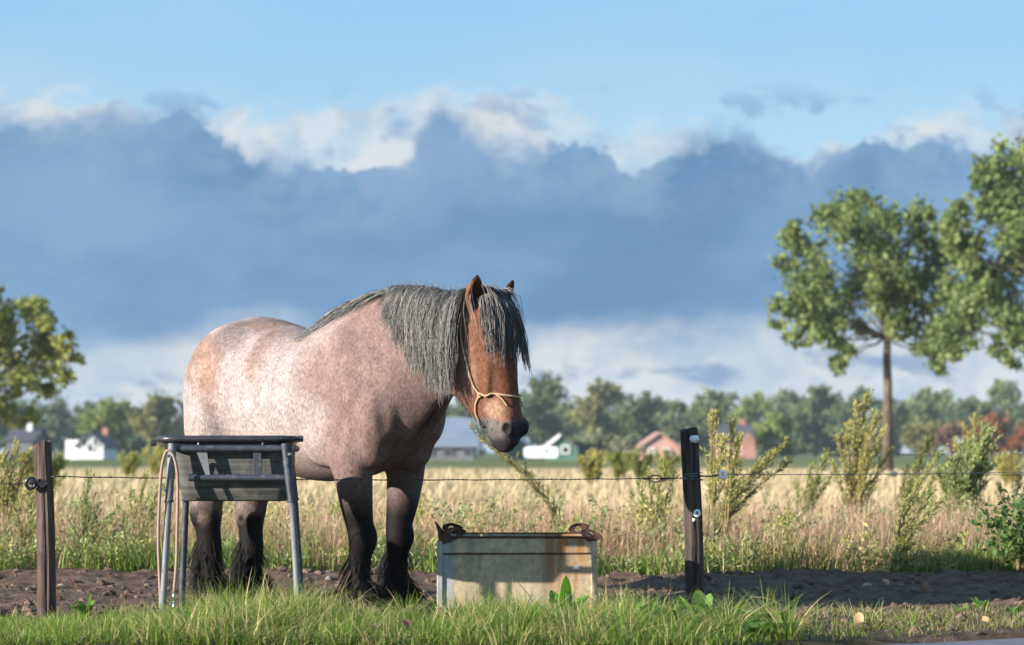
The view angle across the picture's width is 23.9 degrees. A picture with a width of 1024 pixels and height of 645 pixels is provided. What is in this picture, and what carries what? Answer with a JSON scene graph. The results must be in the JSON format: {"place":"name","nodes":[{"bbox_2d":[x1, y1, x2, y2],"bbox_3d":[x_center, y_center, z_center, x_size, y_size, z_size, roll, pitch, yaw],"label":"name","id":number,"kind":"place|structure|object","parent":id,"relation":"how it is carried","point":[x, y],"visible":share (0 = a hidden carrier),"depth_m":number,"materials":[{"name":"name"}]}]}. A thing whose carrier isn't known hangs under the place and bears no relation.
{"place":"outdoors","nodes":[
{"label":"outdoors","id":0,"kind":"place"},
{"bbox_2d":[3,423,51,458],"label":"barn","id":1,"kind":"structure","parent":0,"point":[28,436],"depth_m":286.23,"materials":[{"name":"tile"}]},
{"bbox_2d":[0,607,858,644],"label":"short grass","id":2,"kind":"structure","parent":0,"point":[372,641],"depth_m":9.97,"materials":[{"name":"green plant"}]},
{"bbox_2d":[0,564,959,644],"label":"verge grass","id":3,"kind":"structure","parent":0,"point":[266,613],"depth_m":10.29,"materials":[{"name":"green plant"}]},
{"bbox_2d":[0,527,1022,574],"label":"rough grass","id":4,"kind":"structure","parent":0,"point":[658,566],"depth_m":15.33,"materials":[{"name":"green plant"}]},
{"bbox_2d":[0,453,1023,644],"bbox_3d":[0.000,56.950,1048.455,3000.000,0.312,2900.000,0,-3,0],"label":"ground","id":5,"kind":"structure","parent":0,"point":[880,591],"depth_m":14.48,"materials":[{"name":"soil"}]},
{"bbox_2d":[0,437,34,533],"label":"plume weed","id":6,"kind":"object","parent":5,"relation":"on","point":[12,488],"visible":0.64,"depth_m":17.95,"materials":[{"name":"green plant"}]},
{"bbox_2d":[0,399,40,442],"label":"tree","id":7,"kind":"object","parent":5,"relation":"on","point":[4,431],"visible":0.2,"depth_m":399.52,"materials":[{"name":"green plant"}]},
{"bbox_2d":[7,490,36,568],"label":"plume weed","id":8,"kind":"object","parent":5,"relation":"on","point":[30,523],"visible":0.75,"depth_m":15.92,"materials":[{"name":"green plant"}]},
{"bbox_2d":[18,447,34,484],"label":"field weed","id":9,"kind":"object","parent":5,"relation":"on","point":[22,457],"visible":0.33,"depth_m":43.74,"materials":[{"name":"green plant"}]},
{"bbox_2d":[25,439,55,616],"bbox_3d":[-2.285,1.128,11.743,0.154,1.121,0.124,0,-3,0],"label":"fence post","id":10,"kind":"object","parent":5,"relation":"on","point":[41,482],"visible":0.92,"depth_m":11.73,"materials":[{"name":"brown wood"}]},
{"bbox_2d":[0,283,86,430],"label":"roadside tree","id":11,"kind":"object","parent":5,"relation":"on","point":[45,344],"visible":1,"depth_m":87.74,"materials":[{"name":"green plant"}]},
{"bbox_2d":[36,415,72,455],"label":"bush","id":12,"kind":"object","parent":5,"relation":"on","point":[55,423],"visible":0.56,"depth_m":429.19,"materials":[{"name":"green plant"}]},
{"bbox_2d":[52,451,68,492],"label":"field weed","id":13,"kind":"object","parent":5,"relation":"on","point":[60,465],"visible":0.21,"depth_m":39.91,"materials":[{"name":"green plant"}]},
{"bbox_2d":[67,594,95,618],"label":"broadleaf plant","id":14,"kind":"object","parent":5,"relation":"on","point":[88,606],"visible":0.75,"depth_m":11.44,"materials":[{"name":"green plant"}]},
{"bbox_2d":[65,428,120,458],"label":"farmhouse","id":15,"kind":"object","parent":5,"relation":"on","point":[103,444],"visible":0.98,"depth_m":260.46,"materials":[{"name":"paint"}]},
{"bbox_2d":[86,443,94,451],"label":"window","id":16,"kind":"structure","parent":15,"relation":"in","point":[88,449],"depth_m":259.57,"materials":[{"name":"grey glass"}]},
{"bbox_2d":[65,467,129,568],"bbox_3d":[-2.709,1.291,15.757,0.427,0.733,0.211,0,-3,0],"label":"plume weed","id":17,"kind":"object","parent":5,"relation":"on","point":[85,526],"visible":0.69,"depth_m":15.74,"materials":[{"name":"green plant"}]},
{"bbox_2d":[76,394,135,443],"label":"tree","id":18,"kind":"object","parent":5,"relation":"on","point":[96,420],"visible":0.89,"depth_m":327.61,"materials":[{"name":"green plant"}]},
{"bbox_2d":[117,449,141,479],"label":"field weed","id":19,"kind":"object","parent":5,"relation":"on","point":[131,463],"visible":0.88,"depth_m":59.89,"materials":[{"name":"green plant"}]},
{"bbox_2d":[113,432,147,456],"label":"bush","id":20,"kind":"object","parent":5,"relation":"on","point":[136,443],"visible":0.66,"depth_m":359.47,"materials":[{"name":"green plant"}]},
{"bbox_2d":[112,468,165,547],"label":"plume weed","id":21,"kind":"object","parent":5,"relation":"on","point":[140,498],"visible":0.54,"depth_m":16.53,"materials":[{"name":"green plant"}]},
{"bbox_2d":[141,444,166,476],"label":"field weed","id":22,"kind":"object","parent":5,"relation":"on","point":[154,463],"visible":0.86,"depth_m":63.86,"materials":[{"name":"green plant"}]},
{"bbox_2d":[124,389,184,457],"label":"tree","id":23,"kind":"object","parent":5,"relation":"on","point":[141,419],"visible":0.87,"depth_m":339.36,"materials":[{"name":"green plant"}]},
{"bbox_2d":[145,427,183,453],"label":"bush","id":24,"kind":"object","parent":5,"relation":"on","point":[151,447],"visible":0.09,"depth_m":347.15,"materials":[{"name":"green plant"}]},
{"bbox_2d":[151,435,303,611],"bbox_3d":[-1.366,1.016,11.765,0.750,0.930,0.576,0,-3,0],"label":"feed manger","id":25,"kind":"object","parent":5,"relation":"on","point":[236,467],"visible":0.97,"depth_m":11.62,"materials":[{"name":"grey galvanized metal"}]},
{"bbox_2d":[157,449,178,610],"bbox_3d":[-1.637,0.990,11.510,0.106,0.774,0.036,0,-3,0],"label":"lead rope","id":26,"kind":"object","parent":25,"relation":"hanging from","point":[177,517],"visible":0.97,"depth_m":11.50,"materials":[{"name":"beige fabric"}]},
{"bbox_2d":[183,275,531,609],"bbox_3d":[-0.875,0.647,12.758,2.374,1.731,0.703,-3,-4,42],"label":"horse","id":27,"kind":"object","parent":5,"relation":"on","point":[369,385],"visible":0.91,"depth_m":12.42},
{"bbox_2d":[429,417,481,459],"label":"shed","id":28,"kind":"structure","parent":5,"relation":"on","point":[458,440],"depth_m":230.10,"materials":[{"name":"grey metal"}]},
{"bbox_2d":[446,400,481,432],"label":"tree","id":29,"kind":"object","parent":5,"relation":"on","point":[455,412],"visible":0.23,"depth_m":379.34,"materials":[{"name":"green plant"}]},
{"bbox_2d":[0,387,1019,455],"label":"wood","id":30,"kind":"object","parent":5,"relation":"on","point":[56,408],"visible":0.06,"depth_m":491.59,"materials":[{"name":"green plant"}]},
{"bbox_2d":[0,565,1023,634],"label":"soil clods","id":31,"kind":"object","parent":5,"relation":"on","point":[798,586],"visible":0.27,"depth_m":14.01,"materials":[{"name":"brown soil"}]},
{"bbox_2d":[468,420,565,529],"bbox_3d":[0.087,1.209,17.098,0.796,1.039,0.267,0,-3,0],"label":"plume weed","id":32,"kind":"object","parent":5,"relation":"on","point":[525,472],"visible":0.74,"depth_m":17.09,"materials":[{"name":"green plant"}]},
{"bbox_2d":[434,521,601,609],"bbox_3d":[0.028,1.257,12.599,0.858,0.456,0.566,0,-3,-1],"label":"drinking trough","id":33,"kind":"object","parent":5,"relation":"on","point":[473,559],"visible":0.94,"depth_m":12.33,"materials":[{"name":"metal"}]},
{"bbox_2d":[524,447,563,460],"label":"caravan","id":34,"kind":"object","parent":5,"relation":"on","point":[542,453],"visible":0.96,"depth_m":204.70,"materials":[{"name":"metal"}]},
{"bbox_2d":[519,370,570,446],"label":"tree","id":35,"kind":"object","parent":5,"relation":"on","point":[546,393],"visible":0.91,"depth_m":387.83,"materials":[{"name":"green plant"}]},
{"bbox_2d":[548,576,589,617],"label":"broadleaf plant","id":36,"kind":"object","parent":5,"relation":"on","point":[565,590],"visible":0.36,"depth_m":11.46,"materials":[{"name":"green plant"}]},
{"bbox_2d":[577,451,603,487],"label":"field weed","id":37,"kind":"object","parent":5,"relation":"on","point":[592,468],"visible":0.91,"depth_m":47.71,"materials":[{"name":"green plant"}]},
{"bbox_2d":[571,427,624,459],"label":"bush","id":38,"kind":"object","parent":5,"relation":"on","point":[598,440],"visible":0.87,"depth_m":233.46,"materials":[{"name":"green plant"}]},
{"bbox_2d":[586,504,609,564],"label":"plume weed","id":39,"kind":"object","parent":5,"relation":"on","point":[601,526],"visible":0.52,"depth_m":16.00,"materials":[{"name":"green plant"}]},
{"bbox_2d":[586,447,609,476],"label":"field weed","id":40,"kind":"object","parent":5,"relation":"on","point":[604,455],"visible":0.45,"depth_m":59.85,"materials":[{"name":"green plant"}]},
{"bbox_2d":[569,376,630,456],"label":"tree","id":41,"kind":"object","parent":5,"relation":"on","point":[589,411],"visible":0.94,"depth_m":377.83,"materials":[{"name":"green plant"}]},
{"bbox_2d":[607,450,630,481],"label":"field weed","id":42,"kind":"object","parent":5,"relation":"on","point":[619,464],"visible":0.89,"depth_m":54.68,"materials":[{"name":"green plant"}]},
{"bbox_2d":[611,602,647,620],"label":"broadleaf plant","id":43,"kind":"object","parent":5,"relation":"on","point":[644,607],"visible":0.13,"depth_m":10.80,"materials":[{"name":"green plant"}]},
{"bbox_2d":[613,435,647,455],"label":"bush","id":44,"kind":"object","parent":5,"relation":"on","point":[628,443],"visible":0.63,"depth_m":244.35,"materials":[{"name":"green plant"}]},
{"bbox_2d":[612,390,664,441],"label":"tree","id":45,"kind":"object","parent":5,"relation":"on","point":[635,414],"visible":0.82,"depth_m":387.44,"materials":[{"name":"green plant"}]},
{"bbox_2d":[628,447,655,484],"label":"field weed","id":46,"kind":"object","parent":5,"relation":"on","point":[637,470],"visible":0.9,"depth_m":51.86,"materials":[{"name":"green plant"}]},
{"bbox_2d":[635,454,680,537],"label":"plume weed","id":47,"kind":"object","parent":5,"relation":"on","point":[664,498],"visible":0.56,"depth_m":17.39,"materials":[{"name":"green plant"}]},
{"bbox_2d":[637,600,685,626],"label":"broadleaf plant","id":48,"kind":"object","parent":5,"relation":"on","point":[673,611],"visible":0.22,"depth_m":10.63,"materials":[{"name":"green plant"}]},
{"bbox_2d":[654,448,680,485],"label":"field weed","id":49,"kind":"object","parent":5,"relation":"on","point":[670,464],"visible":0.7,"depth_m":49.81,"materials":[{"name":"green plant"}]},
{"bbox_2d":[657,401,687,440],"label":"tree","id":50,"kind":"object","parent":5,"relation":"on","point":[667,425],"visible":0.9,"depth_m":408.50,"materials":[{"name":"green plant"}]},
{"bbox_2d":[680,427,703,603],"bbox_3d":[0.962,1.141,12.636,0.123,1.191,0.156,2,-4,-32],"label":"fence post","id":51,"kind":"object","parent":5,"relation":"on","point":[693,539],"visible":0.92,"depth_m":12.63,"materials":[{"name":"brown wood"}]},
{"bbox_2d":[51,475,687,482],"bbox_3d":[-0.668,0.791,12.209,3.280,0.045,0.069,1,-3,-16],"label":"fence wire","id":52,"kind":"object","parent":51,"relation":"attached to","point":[660,478],"visible":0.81,"depth_m":12.27,"materials":[{"name":"grey metal"}]},
{"bbox_2d":[698,470,726,478],"bbox_3d":[1.047,0.796,12.639,0.156,0.049,0.023,0,-3,-6],"label":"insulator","id":53,"kind":"object","parent":51,"relation":"attached to","point":[721,472],"visible":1,"depth_m":12.64,"materials":[{"name":"white plastic"}]},
{"bbox_2d":[728,472,1023,474],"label":"fence wire","id":54,"kind":"object","parent":53,"relation":"attached to","point":[868,474],"visible":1,"depth_m":12.83,"materials":[{"name":"grey metal"}]},
{"bbox_2d":[680,433,712,456],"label":"bush","id":55,"kind":"object","parent":5,"relation":"on","point":[701,442],"visible":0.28,"depth_m":399.12,"materials":[{"name":"green plant"}]},
{"bbox_2d":[679,590,716,621],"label":"broadleaf plant","id":56,"kind":"object","parent":5,"relation":"on","point":[700,594],"visible":0.42,"depth_m":11.16,"materials":[{"name":"green plant"}]},
{"bbox_2d":[681,386,740,456],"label":"tree","id":57,"kind":"object","parent":5,"relation":"on","point":[715,400],"visible":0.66,"depth_m":398.69,"materials":[{"name":"green plant"}]},
{"bbox_2d":[700,408,729,554],"bbox_3d":[1.329,1.095,15.886,0.193,1.133,0.362,0,-3,0],"label":"plume weed","id":58,"kind":"object","parent":5,"relation":"on","point":[715,469],"visible":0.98,"depth_m":15.83,"materials":[{"name":"green plant"}]},
{"bbox_2d":[721,416,745,550],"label":"plume weed","id":59,"kind":"object","parent":5,"relation":"on","point":[733,461],"visible":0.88,"depth_m":16.13,"materials":[{"name":"green plant"}]},
{"bbox_2d":[719,603,754,623],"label":"broadleaf plant","id":60,"kind":"object","parent":5,"relation":"on","point":[742,612],"visible":0.21,"depth_m":10.78,"materials":[{"name":"green plant"}]},
{"bbox_2d":[723,621,775,638],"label":"broadleaf plant","id":61,"kind":"object","parent":5,"relation":"on","point":[749,626],"visible":0.78,"depth_m":10.20,"materials":[{"name":"green plant"}]},
{"bbox_2d":[727,389,774,437],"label":"tree","id":62,"kind":"object","parent":5,"relation":"on","point":[755,401],"visible":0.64,"depth_m":390.11,"materials":[{"name":"green plant"}]},
{"bbox_2d":[709,434,793,548],"bbox_3d":[1.682,1.258,17.053,0.674,0.937,0.370,0,-3,0],"label":"plume weed","id":63,"kind":"object","parent":5,"relation":"on","point":[759,465],"visible":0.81,"depth_m":17.09,"materials":[{"name":"green plant"}]},
{"bbox_2d":[740,611,788,628],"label":"broadleaf plant","id":64,"kind":"object","parent":5,"relation":"on","point":[782,616],"visible":0.4,"depth_m":10.49,"materials":[{"name":"green plant"}]},
{"bbox_2d":[752,411,799,457],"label":"tree","id":65,"kind":"object","parent":5,"relation":"on","point":[768,433],"visible":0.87,"depth_m":298.71,"materials":[{"name":"green plant"}]},
{"bbox_2d":[755,439,796,455],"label":"bush","id":66,"kind":"object","parent":5,"relation":"on","point":[759,452],"visible":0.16,"depth_m":426.37,"materials":[{"name":"green plant"}]},
{"bbox_2d":[762,389,809,455],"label":"tree","id":67,"kind":"object","parent":5,"relation":"on","point":[792,396],"visible":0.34,"depth_m":418.55,"materials":[{"name":"green plant"}]},
{"bbox_2d":[785,384,839,456],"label":"tree","id":68,"kind":"object","parent":5,"relation":"on","point":[806,418],"visible":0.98,"depth_m":408.30,"materials":[{"name":"green plant"}]},
{"bbox_2d":[792,448,837,516],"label":"plume weed","id":69,"kind":"object","parent":5,"relation":"on","point":[812,489],"visible":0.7,"depth_m":20.54,"materials":[{"name":"green plant"}]},
{"bbox_2d":[795,425,851,455],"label":"bush","id":70,"kind":"object","parent":5,"relation":"on","point":[808,446],"visible":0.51,"depth_m":417.65,"materials":[{"name":"green plant"}]},
{"bbox_2d":[828,384,882,447],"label":"tree","id":71,"kind":"object","parent":5,"relation":"on","point":[844,413],"visible":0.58,"depth_m":398.05,"materials":[{"name":"green plant"}]},
{"bbox_2d":[854,612,863,623],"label":"fallen leaf","id":72,"kind":"object","parent":5,"relation":"on","point":[858,616],"visible":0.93,"depth_m":10.82,"materials":[{"name":"beige plant"}]},
{"bbox_2d":[828,386,896,519],"bbox_3d":[2.982,1.198,20.011,0.669,1.370,0.440,3,-4,-44],"label":"plume weed","id":73,"kind":"object","parent":5,"relation":"on","point":[854,483],"visible":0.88,"depth_m":19.96,"materials":[{"name":"green plant"}]},
{"bbox_2d":[764,184,981,470],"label":"roadside tree","id":74,"kind":"object","parent":5,"relation":"on","point":[886,281],"visible":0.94,"depth_m":99.58,"materials":[{"name":"green plant"}]},
{"bbox_2d":[854,428,901,456],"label":"bush","id":75,"kind":"object","parent":5,"relation":"on","point":[897,448],"visible":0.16,"depth_m":418.34,"materials":[{"name":"green plant"}]},
{"bbox_2d":[876,399,905,445],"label":"tree","id":76,"kind":"object","parent":5,"relation":"on","point":[894,407],"visible":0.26,"depth_m":429.26,"materials":[{"name":"green plant"}]},
{"bbox_2d":[889,474,943,571],"bbox_3d":[2.596,1.307,15.548,0.372,0.677,0.187,0,-3,0],"label":"plume weed","id":77,"kind":"object","parent":5,"relation":"on","point":[907,507],"visible":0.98,"depth_m":15.54,"materials":[{"name":"green plant"}]},
{"bbox_2d":[897,420,941,457],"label":"bush","id":78,"kind":"object","parent":5,"relation":"on","point":[918,432],"visible":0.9,"depth_m":298.32,"materials":[{"name":"green plant"}]},
{"bbox_2d":[894,434,949,518],"bbox_3d":[3.393,1.392,19.933,0.498,0.976,0.422,0,-3,0],"label":"plume weed","id":79,"kind":"object","parent":5,"relation":"on","point":[907,486],"visible":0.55,"depth_m":19.99,"materials":[{"name":"green plant"}]},
{"bbox_2d":[893,385,954,456],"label":"tree","id":80,"kind":"object","parent":5,"relation":"on","point":[925,410],"visible":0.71,"depth_m":397.23,"materials":[{"name":"green plant"}]},
{"bbox_2d":[930,419,970,458],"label":"bush","id":81,"kind":"object","parent":5,"relation":"on","point":[950,431],"visible":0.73,"depth_m":289.31,"materials":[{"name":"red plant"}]},
{"bbox_2d":[943,397,978,456],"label":"tree","id":82,"kind":"object","parent":5,"relation":"on","point":[965,407],"visible":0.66,"depth_m":379.38,"materials":[{"name":"green plant"}]},
{"bbox_2d":[930,420,1003,519],"bbox_3d":[3.652,1.319,19.471,0.521,1.072,0.570,1,-3,-14],"label":"plume weed","id":83,"kind":"object","parent":5,"relation":"on","point":[959,485],"visible":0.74,"depth_m":19.39,"materials":[{"name":"green plant"}]},
{"bbox_2d":[951,413,985,501],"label":"plume weed","id":84,"kind":"object","parent":5,"relation":"on","point":[974,427],"visible":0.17,"depth_m":21.88,"materials":[{"name":"green plant"}]},
{"bbox_2d":[927,131,1023,372],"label":"roadside tree","id":85,"kind":"object","parent":5,"relation":"on","point":[970,299],"visible":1,"depth_m":96.35,"materials":[{"name":"green plant"}]},
{"bbox_2d":[968,596,988,610],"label":"broadleaf plant","id":86,"kind":"object","parent":5,"relation":"on","point":[977,603],"visible":0.55,"depth_m":11.93,"materials":[{"name":"green plant"}]},
{"bbox_2d":[965,409,1023,458],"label":"tree","id":87,"kind":"object","parent":5,"relation":"on","point":[999,430],"visible":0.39,"depth_m":278.16,"materials":[{"name":"red plant"}]},
{"bbox_2d":[967,483,1023,570],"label":"leafy bush","id":88,"kind":"object","parent":5,"relation":"on","point":[1017,544],"visible":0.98,"depth_m":15.17,"materials":[{"name":"green plant"}]},
{"bbox_2d":[969,378,1022,455],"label":"tree","id":89,"kind":"object","parent":5,"relation":"on","point":[1001,392],"visible":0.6,"depth_m":407.70,"materials":[{"name":"green plant"}]},
{"bbox_2d":[978,424,1023,457],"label":"bush","id":90,"kind":"object","parent":5,"relation":"on","point":[1011,433],"visible":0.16,"depth_m":318.28,"materials":[{"name":"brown plant"}]},
{"bbox_2d":[991,450,1023,486],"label":"field weed","id":91,"kind":"object","parent":5,"relation":"on","point":[1004,465],"visible":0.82,"depth_m":44.84,"materials":[{"name":"green plant"}]},
{"bbox_2d":[995,470,1023,518],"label":"plume weed","id":92,"kind":"object","parent":5,"relation":"on","point":[1020,477],"visible":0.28,"depth_m":19.88,"materials":[{"name":"green plant"}]},
{"bbox_2d":[997,402,1023,429],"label":"tree","id":93,"kind":"object","parent":5,"relation":"on","point":[1017,415],"visible":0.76,"depth_m":398.96,"materials":[{"name":"green plant"}]},
{"bbox_2d":[1001,606,1022,614],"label":"broadleaf plant","id":94,"kind":"object","parent":5,"relation":"on","point":[1014,609],"visible":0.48,"depth_m":11.73,"materials":[{"name":"green plant"}]},
{"bbox_2d":[1006,419,1023,458],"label":"tree","id":95,"kind":"object","parent":5,"relation":"on","point":[1019,438],"visible":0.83,"depth_m":288.97,"materials":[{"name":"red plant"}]},
{"bbox_2d":[0,484,1023,573],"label":"dry grass","id":96,"kind":"structure","parent":0,"point":[940,524],"depth_m":16.60,"materials":[{"name":"beige plant"}]},
{"bbox_2d":[0,465,1023,525],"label":"straw field","id":97,"kind":"structure","parent":0,"point":[600,489],"depth_m":41.37,"materials":[{"name":"beige plant"}]},
{"bbox_2d":[0,0,1023,452],"label":"sky","id":98,"kind":"structure","parent":0,"point":[173,172],"materials":[{"name":"blue"}]},
{"bbox_2d":[502,438,532,459],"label":"barn","id":99,"kind":"structure","parent":0,"point":[522,444],"depth_m":239.64,"materials":[{"name":"tile"}]},
{"bbox_2d":[542,433,579,460],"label":"barn","id":100,"kind":"structure","parent":0,"point":[568,450],"depth_m":224.65,"materials":[{"name":"wood"}]},
{"bbox_2d":[561,445,569,453],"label":"window","id":101,"kind":"structure","parent":100,"relation":"in","point":[565,449],"depth_m":224.59,"materials":[{"name":"white glass"}]},
{"bbox_2d":[636,432,680,459],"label":"brick house","id":102,"kind":"structure","parent":0,"point":[655,442],"depth_m":249.67,"materials":[{"name":"brick"}]},
{"bbox_2d":[714,420,755,458],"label":"brick house","id":103,"kind":"structure","parent":0,"point":[747,448],"depth_m":289.65,"materials":[{"name":"brick"}]},
{"bbox_2d":[683,598,1023,641],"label":"sparse grass","id":104,"kind":"structure","parent":0,"point":[919,621],"depth_m":11.04,"materials":[{"name":"green plant"}]},
{"bbox_2d":[885,638,1023,644],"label":"road","id":105,"kind":"structure","parent":0,"point":[1015,641],"depth_m":10.39,"materials":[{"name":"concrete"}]},
{"bbox_3d":[2.898,1.599,20.444,0.061,1.010,0.057,0,-3,0],"label":"fence post","id":106,"kind":"object","parent":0,"visible":0},
{"bbox_2d":[866,452,1023,455],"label":"fence wire","id":107,"kind":"object","parent":106,"relation":"attached to","point":[946,454],"visible":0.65,"depth_m":20.16,"materials":[{"name":"grey metal"}]},
{"bbox_2d":[868,471,1021,476],"bbox_3d":[3.905,1.252,19.930,2.283,0.050,0.078,-1,-3,26],"label":"fence wire","id":108,"kind":"object","parent":106,"relation":"attached to","point":[894,472],"visible":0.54,"depth_m":20.25,"materials":[{"name":"grey metal"}]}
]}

